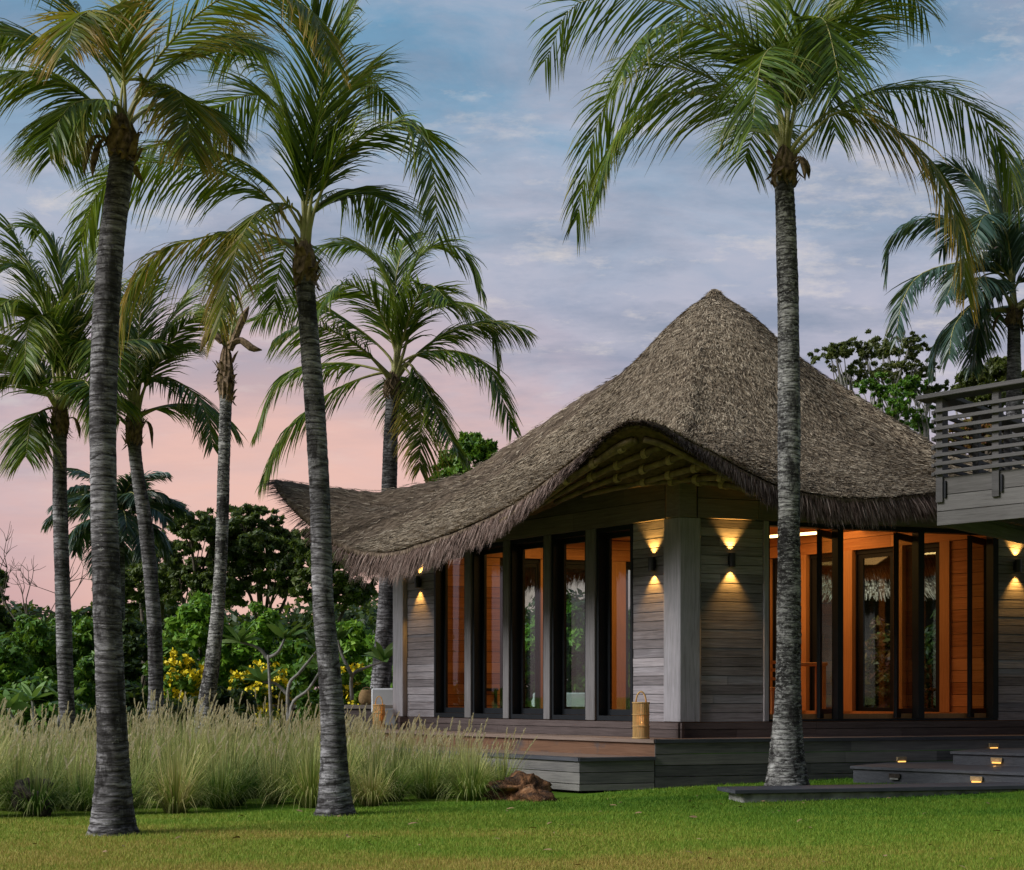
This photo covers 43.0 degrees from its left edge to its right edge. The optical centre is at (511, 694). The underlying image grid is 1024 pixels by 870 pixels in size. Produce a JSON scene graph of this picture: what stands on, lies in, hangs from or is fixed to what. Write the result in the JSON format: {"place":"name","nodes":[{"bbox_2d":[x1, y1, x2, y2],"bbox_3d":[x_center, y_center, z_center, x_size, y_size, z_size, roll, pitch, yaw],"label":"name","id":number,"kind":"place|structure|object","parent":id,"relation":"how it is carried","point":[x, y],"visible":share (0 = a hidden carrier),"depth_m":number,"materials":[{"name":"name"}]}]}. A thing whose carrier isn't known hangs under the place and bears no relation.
{"place":"outdoors","nodes":[
{"label":"outdoors","id":0,"kind":"place"},
{"bbox_2d":[487,688,498,707],"bbox_3d":[-0.584,-0.090,22.997,0.510,0.920,0.500,0,0,-36],"label":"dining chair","id":1,"kind":"object","parent":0,"point":[495,690],"visible":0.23,"depth_m":22.93,"materials":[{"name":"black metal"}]},
{"bbox_2d":[0,750,1023,869],"bbox_3d":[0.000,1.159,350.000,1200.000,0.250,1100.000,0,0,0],"label":"ground","id":2,"kind":"structure","parent":0,"point":[288,805],"depth_m":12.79,"materials":[{"name":"green plant"}]},
{"bbox_2d":[0,568,16,635],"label":"broadleaf tree","id":3,"kind":"object","parent":2,"relation":"on","point":[6,621],"visible":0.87,"depth_m":39.21,"materials":[{"name":"green plant"}]},
{"bbox_2d":[0,643,39,712],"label":"shrub","id":4,"kind":"object","parent":2,"relation":"on","point":[17,662],"visible":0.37,"depth_m":25.80,"materials":[{"name":"green plant"}]},
{"bbox_2d":[11,777,54,816],"bbox_3d":[-4.991,1.083,13.572,0.437,0.462,0.480,0,0,0],"label":"rock","id":5,"kind":"object","parent":2,"relation":"on","point":[18,784],"visible":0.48,"depth_m":13.39,"materials":[{"name":"grey stone"}]},
{"bbox_2d":[0,614,75,728],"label":"shrub","id":6,"kind":"object","parent":2,"relation":"on","point":[36,634],"visible":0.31,"depth_m":27.79,"materials":[{"name":"green plant"}]},
{"bbox_2d":[0,681,86,735],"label":"frangipani tree","id":7,"kind":"object","parent":2,"relation":"on","point":[15,702],"visible":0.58,"depth_m":21.95,"materials":[{"name":"green plant"}]},
{"bbox_2d":[0,675,90,753],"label":"shrub","id":8,"kind":"object","parent":2,"relation":"on","point":[32,684],"visible":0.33,"depth_m":23.19,"materials":[{"name":"green plant"}]},
{"bbox_2d":[0,521,91,621],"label":"bare tree","id":9,"kind":"object","parent":2,"relation":"on","point":[5,602],"visible":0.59,"depth_m":36.64,"materials":[{"name":"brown plant"}]},
{"bbox_2d":[40,610,94,727],"bbox_3d":[-9.703,-0.289,29.018,2.138,3.221,2.091,0,0,0],"label":"shrub","id":10,"kind":"object","parent":2,"relation":"on","point":[83,636],"visible":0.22,"depth_m":28.68,"materials":[{"name":"green plant"}]},
{"bbox_2d":[0,209,179,743],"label":"coconut palm","id":11,"kind":"object","parent":2,"relation":"on","point":[55,331],"visible":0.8,"depth_m":21.28,"materials":[{"name":"green plant"}]},
{"bbox_2d":[73,650,141,739],"bbox_3d":[-8.568,0.207,27.061,1.819,2.336,1.835,0,0,0],"label":"shrub","id":12,"kind":"object","parent":2,"relation":"on","point":[84,673],"visible":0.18,"depth_m":26.60,"materials":[{"name":"green plant"}]},
{"bbox_2d":[75,680,147,742],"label":"shrub","id":13,"kind":"object","parent":2,"relation":"on","point":[132,691],"visible":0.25,"depth_m":24.35,"materials":[{"name":"green plant"}]},
{"bbox_2d":[41,468,191,619],"bbox_3d":[-9.429,-1.997,31.077,3.169,6.735,3.165,0,0,32],"label":"feather palm","id":14,"kind":"object","parent":2,"relation":"on","point":[161,503],"visible":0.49,"depth_m":30.61,"materials":[{"name":"green plant"}]},
{"bbox_2d":[122,618,147,707],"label":"shrub","id":15,"kind":"object","parent":2,"relation":"on","point":[134,640],"visible":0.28,"depth_m":28.71,"materials":[{"name":"green plant"}]},
{"bbox_2d":[90,550,184,687],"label":"broadleaf tree","id":16,"kind":"object","parent":2,"relation":"on","point":[134,576],"visible":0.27,"depth_m":44.88,"materials":[{"name":"green plant"}]},
{"bbox_2d":[46,263,248,727],"bbox_3d":[-6.463,-3.161,22.609,3.670,9.062,2.407,0,0,0],"label":"coconut palm","id":17,"kind":"object","parent":2,"relation":"on","point":[133,440],"visible":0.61,"depth_m":22.41,"materials":[{"name":"green plant"}]},
{"bbox_2d":[141,629,198,707],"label":"shrub","id":18,"kind":"object","parent":2,"relation":"on","point":[168,644],"visible":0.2,"depth_m":27.82,"materials":[{"name":"green plant"}]},
{"bbox_2d":[0,0,355,836],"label":"coconut palm","id":19,"kind":"object","parent":2,"relation":"on","point":[62,130],"visible":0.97,"depth_m":11.49,"materials":[{"name":"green plant"}]},
{"bbox_2d":[164,696,197,733],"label":"shrub","id":20,"kind":"object","parent":2,"relation":"on","point":[176,708],"visible":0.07,"depth_m":22.81,"materials":[{"name":"green plant"}]},
{"bbox_2d":[163,647,203,703],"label":"flowering bush","id":21,"kind":"object","parent":2,"relation":"on","point":[187,678],"visible":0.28,"depth_m":24.80,"materials":[{"name":"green plant"}]},
{"bbox_2d":[145,589,248,690],"bbox_3d":[-7.163,-0.567,30.005,2.562,3.786,2.652,0,0,0],"label":"shrub","id":22,"kind":"object","parent":2,"relation":"on","point":[191,619],"visible":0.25,"depth_m":29.49,"materials":[{"name":"green plant"}]},
{"bbox_2d":[154,501,247,660],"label":"broadleaf tree","id":23,"kind":"object","parent":2,"relation":"on","point":[194,531],"visible":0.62,"depth_m":43.63,"materials":[{"name":"green plant"}]},
{"bbox_2d":[186,684,259,739],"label":"shrub","id":24,"kind":"object","parent":2,"relation":"on","point":[223,695],"visible":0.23,"depth_m":22.64,"materials":[{"name":"green plant"}]},
{"bbox_2d":[191,257,266,741],"bbox_3d":[-4.528,-2.827,20.737,1.358,8.395,0.950,0,0,0],"label":"coconut palm","id":25,"kind":"object","parent":2,"relation":"on","point":[225,378],"visible":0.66,"depth_m":20.41,"materials":[{"name":"grey plant"}]},
{"bbox_2d":[227,659,295,743],"bbox_3d":[-4.890,0.312,25.529,1.569,2.031,1.742,0,0,0],"label":"flowering bush","id":26,"kind":"object","parent":2,"relation":"on","point":[237,682],"visible":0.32,"depth_m":25.24,"materials":[{"name":"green plant"}]},
{"bbox_2d":[223,601,301,685],"bbox_3d":[-5.746,-0.430,29.955,1.858,3.514,1.921,0,0,0],"label":"shrub","id":27,"kind":"object","parent":2,"relation":"on","point":[265,633],"visible":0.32,"depth_m":29.65,"materials":[{"name":"green plant"}]},
{"bbox_2d":[59,0,475,816],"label":"coconut palm","id":28,"kind":"object","parent":2,"relation":"on","point":[317,152],"visible":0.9,"depth_m":13.50,"materials":[{"name":"green plant"}]},
{"bbox_2d":[0,689,537,817],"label":"fountain grass","id":29,"kind":"structure","parent":2,"relation":"on","point":[172,771],"depth_m":15.40,"materials":[{"name":"plant"}]},
{"bbox_2d":[227,503,310,651],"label":"broadleaf tree","id":30,"kind":"object","parent":2,"relation":"on","point":[264,539],"visible":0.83,"depth_m":44.16,"materials":[{"name":"green plant"}]},
{"bbox_2d":[222,619,347,743],"bbox_3d":[-4.052,-0.189,22.699,2.345,2.290,0.889,0,0,5],"label":"frangipani tree","id":31,"kind":"object","parent":2,"relation":"on","point":[265,676],"visible":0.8,"depth_m":22.61,"materials":[{"name":"green plant"}]},
{"bbox_2d":[270,638,318,697],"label":"shrub","id":32,"kind":"object","parent":2,"relation":"on","point":[306,676],"visible":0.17,"depth_m":27.60,"materials":[{"name":"green plant"}]},
{"bbox_2d":[0,588,629,682],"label":"woodland","id":33,"kind":"object","parent":2,"relation":"on","point":[366,613],"visible":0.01,"depth_m":51.12,"materials":[{"name":"green plant"}]},
{"bbox_2d":[292,685,346,740],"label":"shrub","id":34,"kind":"object","parent":2,"relation":"on","point":[314,697],"visible":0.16,"depth_m":23.37,"materials":[{"name":"green plant"}]},
{"bbox_2d":[283,529,378,621],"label":"broadleaf tree","id":35,"kind":"object","parent":2,"relation":"on","point":[358,592],"visible":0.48,"depth_m":43.00,"materials":[{"name":"green plant"}]},
{"bbox_2d":[258,705,403,733],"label":"garden terrace","id":36,"kind":"structure","parent":2,"relation":"on","point":[354,710],"depth_m":24.80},
{"bbox_2d":[358,687,370,704],"bbox_3d":[-2.781,0.017,24.850,0.310,0.340,0.310,0,0,0],"label":"wicker basket","id":37,"kind":"object","parent":36,"relation":"on","point":[364,697],"visible":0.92,"depth_m":24.73,"materials":[{"name":"beige wicker"}]},
{"bbox_2d":[371,688,392,717],"bbox_3d":[-2.288,0.210,24.990,0.890,0.680,0.820,0,0,0],"label":"sofa","id":38,"kind":"object","parent":36,"relation":"on","point":[386,694],"visible":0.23,"depth_m":24.58,"materials":[{"name":"white fabric"}]},
{"bbox_2d":[315,618,392,701],"bbox_3d":[-3.595,-0.199,29.020,2.103,3.059,1.935,0,0,0],"label":"shrub","id":39,"kind":"object","parent":2,"relation":"on","point":[352,641],"visible":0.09,"depth_m":28.55,"materials":[{"name":"green plant"}]},
{"bbox_2d":[340,659,372,704],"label":"flowering bush","id":40,"kind":"object","parent":2,"relation":"on","point":[358,677],"visible":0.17,"depth_m":25.33,"materials":[{"name":"yellow plant"}]},
{"bbox_2d":[336,625,392,699],"bbox_3d":[-2.686,-0.604,23.289,1.517,1.395,0.848,0,0,16],"label":"frangipani tree","id":41,"kind":"object","parent":2,"relation":"on","point":[380,653],"visible":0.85,"depth_m":23.27,"materials":[{"name":"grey plant"}]},
{"bbox_2d":[357,634,392,689],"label":"shrub","id":42,"kind":"object","parent":2,"relation":"on","point":[369,639],"visible":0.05,"depth_m":28.14,"materials":[{"name":"green plant"}]},
{"bbox_2d":[245,220,538,688],"bbox_3d":[-2.711,-4.309,26.950,5.838,11.359,4.851,0,0,-35],"label":"coconut palm","id":43,"kind":"object","parent":2,"relation":"on","point":[394,309],"visible":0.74,"depth_m":26.62,"materials":[{"name":"green plant"}]},
{"bbox_2d":[424,430,498,482],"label":"broadleaf tree","id":44,"kind":"object","parent":2,"relation":"on","point":[477,448],"visible":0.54,"depth_m":36.92,"materials":[{"name":"green plant"}]},
{"bbox_2d":[33,795,1000,867],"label":"fallen leaves","id":45,"kind":"object","parent":2,"relation":"on","point":[562,824],"visible":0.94,"depth_m":11.65,"materials":[{"name":"brown plant"}]},
{"bbox_2d":[483,770,557,801],"bbox_3d":[0.147,1.194,15.598,0.982,0.563,0.850,0,0,0],"label":"rock","id":46,"kind":"object","parent":2,"relation":"on","point":[519,785],"visible":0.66,"depth_m":15.48,"materials":[{"name":"brown stone"}]},
{"bbox_2d":[525,653,534,688],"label":"shrub","id":47,"kind":"object","parent":2,"relation":"on","point":[528,666],"depth_m":32.77,"materials":[{"name":"green plant"}]},
{"bbox_2d":[525,601,584,706],"bbox_3d":[1.182,-0.535,33.074,2.879,3.702,2.980,0,0,0],"label":"shrub","id":48,"kind":"object","parent":2,"relation":"on","point":[575,649],"visible":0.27,"depth_m":32.58,"materials":[{"name":"green plant"}]},
{"bbox_2d":[628,610,629,705],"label":"shrub","id":49,"kind":"object","parent":2,"relation":"on","point":[628,658],"depth_m":32.57,"materials":[{"name":"green plant"}]},
{"bbox_2d":[315,727,1023,792],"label":"timber deck","id":50,"kind":"structure","parent":2,"relation":"on","point":[616,759],"depth_m":17.55,"materials":[{"name":"grey wood"}]},
{"bbox_2d":[373,696,385,728],"bbox_3d":[-2.302,0.299,22.500,0.230,0.571,0.230,0,0,0],"label":"cane lantern","id":51,"kind":"object","parent":50,"relation":"on","point":[382,710],"visible":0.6,"depth_m":22.43,"materials":[{"name":"wicker"}]},
{"bbox_2d":[385,709,396,727],"bbox_3d":[-2.242,0.420,23.600,0.280,0.340,0.280,0,0,0],"label":"cube table","id":52,"kind":"object","parent":50,"relation":"on","point":[389,715],"visible":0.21,"depth_m":23.46,"materials":[{"name":"grey concrete"}]},
{"bbox_2d":[632,691,649,738],"bbox_3d":[1.728,0.265,17.420,0.246,0.641,0.246,0,0,0],"label":"cane lantern","id":53,"kind":"object","parent":50,"relation":"on","point":[640,714],"visible":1,"depth_m":17.33,"materials":[{"name":"wicker"}]},
{"bbox_2d":[260,289,1023,737],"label":"thatched pavilion","id":54,"kind":"structure","parent":50,"relation":"on","point":[662,447],"depth_m":19.43,"materials":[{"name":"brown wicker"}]},
{"bbox_2d":[415,576,421,587],"bbox_3d":[-1.609,-1.927,22.174,0.111,0.190,0.100,0,0,-41],"label":"wall lamp","id":55,"kind":"object","parent":54,"relation":"attached to","point":[418,580],"visible":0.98,"depth_m":22.13,"materials":[{"name":"black metal"}]},
{"bbox_2d":[434,552,464,717],"bbox_3d":[-0.947,-1.030,21.664,0.232,2.800,0.851,0,0,-41],"label":"window","id":56,"kind":"structure","parent":54,"relation":"in","point":[441,575],"depth_m":21.93,"materials":[{"name":"black metal"}]},
{"bbox_2d":[472,542,502,717],"bbox_3d":[-0.295,-1.030,20.921,0.232,2.800,0.794,0,0,-41],"label":"window","id":57,"kind":"structure","parent":54,"relation":"in","point":[479,561],"depth_m":21.17,"materials":[{"name":"black metal"}]},
{"bbox_2d":[499,558,539,707],"bbox_3d":[0.122,-1.030,23.222,0.748,2.800,0.112,0,0,-16],"label":"window","id":58,"kind":"structure","parent":54,"relation":"in","point":[535,563],"depth_m":23.26,"materials":[{"name":"black metal"}]},
{"bbox_2d":[510,536,542,718],"bbox_3d":[0.326,-1.030,20.216,0.232,2.800,0.799,0,0,-41],"label":"window","id":59,"kind":"structure","parent":54,"relation":"in","point":[518,547],"depth_m":20.45,"materials":[{"name":"black metal"}]},
{"bbox_2d":[551,530,584,719],"bbox_3d":[0.938,-1.030,19.519,0.232,2.800,0.766,0,0,-41],"label":"window","id":60,"kind":"structure","parent":54,"relation":"in","point":[559,542],"depth_m":19.74,"materials":[{"name":"black metal"}]},
{"bbox_2d":[566,560,584,708],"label":"window","id":61,"kind":"structure","parent":54,"relation":"in","point":[576,564],"depth_m":23.48,"materials":[{"name":"black metal"}]},
{"bbox_2d":[596,524,635,720],"bbox_3d":[1.559,-1.030,18.812,0.232,2.800,0.721,0,0,-41],"label":"window","id":62,"kind":"structure","parent":54,"relation":"in","point":[604,536],"depth_m":19.01,"materials":[{"name":"black metal"}]},
{"bbox_2d":[626,562,629,709],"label":"window","id":63,"kind":"structure","parent":54,"relation":"in","point":[627,563],"depth_m":23.78,"materials":[{"name":"black metal"}]},
{"bbox_2d":[648,557,655,570],"bbox_3d":[1.948,-1.826,18.127,0.111,0.190,0.100,0,0,-41],"label":"wall lamp","id":64,"kind":"object","parent":54,"relation":"attached to","point":[651,563],"visible":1,"depth_m":18.08,"materials":[{"name":"black metal"}]},
{"bbox_2d":[728,553,735,566],"bbox_3d":[3.038,-1.864,17.960,0.101,0.190,0.118,0,0,0],"label":"wall lamp","id":65,"kind":"object","parent":54,"relation":"attached to","point":[731,559],"visible":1,"depth_m":17.91,"materials":[{"name":"black metal"}]},
{"bbox_2d":[770,661,775,713],"bbox_3d":[4.100,-0.090,20.205,0.500,0.920,0.510,0,0,-23],"label":"dining chair","id":66,"kind":"object","parent":54,"relation":"on","point":[772,689],"visible":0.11,"depth_m":19.91,"materials":[{"name":"brown wood"}]},
{"bbox_2d":[773,558,777,700],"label":"window","id":67,"kind":"structure","parent":54,"relation":"in","point":[775,561],"depth_m":23.16,"materials":[{"name":"black metal"}]},
{"bbox_2d":[770,529,816,537],"bbox_3d":[4.378,-2.592,20.500,0.935,0.192,0.044,0,0,41],"label":"tube light","id":68,"kind":"object","parent":54,"relation":"hanging from","point":[801,534],"visible":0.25,"depth_m":20.30,"materials":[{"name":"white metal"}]},
{"bbox_2d":[801,662,827,713],"bbox_3d":[4.782,-0.075,21.000,0.500,0.890,0.600,0,0,0],"label":"dining table","id":69,"kind":"object","parent":54,"relation":"on","point":[824,664],"visible":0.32,"depth_m":20.73,"materials":[{"name":"brown wood"}]},
{"bbox_2d":[810,553,831,710],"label":"window","id":70,"kind":"structure","parent":54,"relation":"in","point":[827,557],"depth_m":22.54,"materials":[{"name":"black metal"}]},
{"bbox_2d":[817,529,831,717],"bbox_3d":[4.592,-1.015,18.828,0.050,2.690,0.780,0,0,36],"label":"door leaf","id":71,"kind":"structure","parent":54,"relation":"in","point":[820,533],"depth_m":18.51,"materials":[{"name":"black metal"}]},
{"bbox_2d":[856,547,892,710],"bbox_3d":[6.083,-1.030,21.622,0.112,2.800,0.783,0,0,-41],"label":"window","id":72,"kind":"structure","parent":54,"relation":"in","point":[861,555],"depth_m":21.80,"materials":[{"name":"black metal"}]},
{"bbox_2d":[893,532,911,717],"bbox_3d":[5.810,-1.015,19.165,0.050,2.690,0.780,0,0,40],"label":"door leaf","id":73,"kind":"structure","parent":54,"relation":"in","point":[897,536],"depth_m":18.87,"materials":[{"name":"black metal"}]},
{"bbox_2d":[906,543,938,711],"bbox_3d":[6.670,-1.030,20.954,0.112,2.800,0.663,0,0,-41],"label":"window","id":74,"kind":"structure","parent":54,"relation":"in","point":[931,547],"depth_m":21.11,"materials":[{"name":"black metal"}]},
{"bbox_2d":[916,378,1023,543],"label":"balcony","id":75,"kind":"structure","parent":54,"relation":"attached to","point":[979,500],"depth_m":15.73,"materials":[{"name":"grey wood"}]},
{"bbox_2d":[967,535,985,716],"bbox_3d":[6.991,-1.015,19.504,0.050,2.690,0.740,0,0,40],"label":"door leaf","id":76,"kind":"structure","parent":54,"relation":"in","point":[970,539],"depth_m":19.23,"materials":[{"name":"black metal"}]},
{"bbox_2d":[1013,559,1021,572],"bbox_3d":[7.503,-1.913,19.282,0.101,0.190,0.118,0,0,0],"label":"wall lamp","id":77,"kind":"object","parent":54,"relation":"attached to","point":[1017,565],"visible":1,"depth_m":19.24,"materials":[{"name":"black metal"}]},
{"bbox_2d":[896,757,906,761],"bbox_3d":[5.433,0.900,18.123,0.150,0.077,0.036,0,0,-16],"label":"step light","id":78,"kind":"object","parent":50,"relation":"attached to","point":[901,759],"visible":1,"depth_m":18.11,"materials":[{"name":"metal"}]},
{"bbox_2d":[989,743,998,747],"bbox_3d":[6.875,0.729,18.550,0.150,0.077,0.036,0,0,-16],"label":"step light","id":79,"kind":"object","parent":50,"relation":"attached to","point":[993,745],"visible":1,"depth_m":18.54,"materials":[{"name":"metal"}]},
{"bbox_2d":[526,0,1023,785],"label":"coconut palm","id":80,"kind":"object","parent":2,"relation":"on","point":[788,64],"visible":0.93,"depth_m":16.08,"materials":[{"name":"green plant"}]},
{"bbox_2d":[829,615,889,707],"bbox_3d":[8.194,-0.230,28.961,2.100,3.103,1.958,0,0,-23],"label":"shrub","id":81,"kind":"object","parent":2,"relation":"on","point":[877,688],"visible":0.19,"depth_m":28.46,"materials":[{"name":"green plant"}]},
{"bbox_2d":[717,782,1023,802],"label":"plank landing","id":82,"kind":"object","parent":2,"relation":"on","point":[774,793],"visible":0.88,"depth_m":14.90,"materials":[{"name":"wood"}]},
{"bbox_2d":[807,328,950,430],"bbox_3d":[9.745,-4.193,33.941,3.016,11.092,3.584,0,0,42],"label":"broadleaf tree","id":83,"kind":"object","parent":2,"relation":"on","point":[865,352],"visible":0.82,"depth_m":33.59,"materials":[{"name":"green plant"}]},
{"bbox_2d":[822,570,935,706],"bbox_3d":[9.190,-1.750,33.487,6.951,6.000,6.969,0,0,0],"label":"thatched hut","id":84,"kind":"object","parent":2,"relation":"on","point":[877,601],"visible":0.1,"depth_m":31.42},
{"bbox_2d":[853,371,935,440],"bbox_3d":[9.273,-3.285,31.546,2.338,9.286,2.098,0,0,-43],"label":"broadleaf tree","id":85,"kind":"object","parent":2,"relation":"on","point":[907,386],"visible":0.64,"depth_m":31.34,"materials":[{"name":"green plant"}]},
{"bbox_2d":[924,609,935,707],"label":"shrub","id":86,"kind":"object","parent":2,"relation":"on","point":[929,659],"visible":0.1,"depth_m":29.83,"materials":[{"name":"green plant"}]},
{"bbox_2d":[850,748,1023,783],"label":"garden steps","id":87,"kind":"structure","parent":2,"relation":"on","point":[963,766],"depth_m":16.90,"materials":[{"name":"grey wood"}]},
{"bbox_2d":[889,773,899,779],"bbox_3d":[4.929,1.051,16.757,0.150,0.077,0.036,0,0,41],"label":"step light","id":88,"kind":"object","parent":87,"relation":"attached to","point":[892,776],"visible":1,"depth_m":16.74,"materials":[{"name":"metal"}]},
{"bbox_2d":[970,776,982,782],"bbox_3d":[5.739,1.045,16.064,0.150,0.077,0.036,0,0,41],"label":"step light","id":89,"kind":"object","parent":87,"relation":"attached to","point":[976,779],"visible":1,"depth_m":16.05,"materials":[{"name":"metal"}]},
{"bbox_2d":[991,757,1002,763],"bbox_3d":[6.410,0.867,17.199,0.150,0.077,0.036,0,0,41],"label":"step light","id":90,"kind":"object","parent":87,"relation":"attached to","point":[997,760],"visible":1,"depth_m":17.18,"materials":[{"name":"metal"}]},
{"bbox_2d":[881,137,1023,461],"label":"royal palm","id":91,"kind":"object","parent":2,"relation":"on","point":[1004,253],"visible":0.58,"depth_m":23.89,"materials":[{"name":"green plant"}]},
{"bbox_2d":[944,354,1023,452],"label":"broadleaf tree","id":92,"kind":"object","parent":2,"relation":"on","point":[997,370],"visible":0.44,"depth_m":26.39,"materials":[{"name":"green plant"}]},
{"bbox_2d":[948,417,1023,460],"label":"broadleaf tree","id":93,"kind":"object","parent":2,"relation":"on","point":[987,425],"visible":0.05,"depth_m":26.10,"materials":[{"name":"green plant"}]},
{"bbox_2d":[0,0,1023,692],"label":"sky","id":94,"kind":"structure","parent":0,"point":[667,237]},
{"bbox_2d":[532,693,584,706],"bbox_3d":[1.253,0.290,27.190,1.640,0.680,0.820,0,0,14],"label":"sofa","id":95,"kind":"object","parent":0,"point":[575,699],"visible":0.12,"depth_m":26.76,"materials":[{"name":"white fabric"}]}
]}

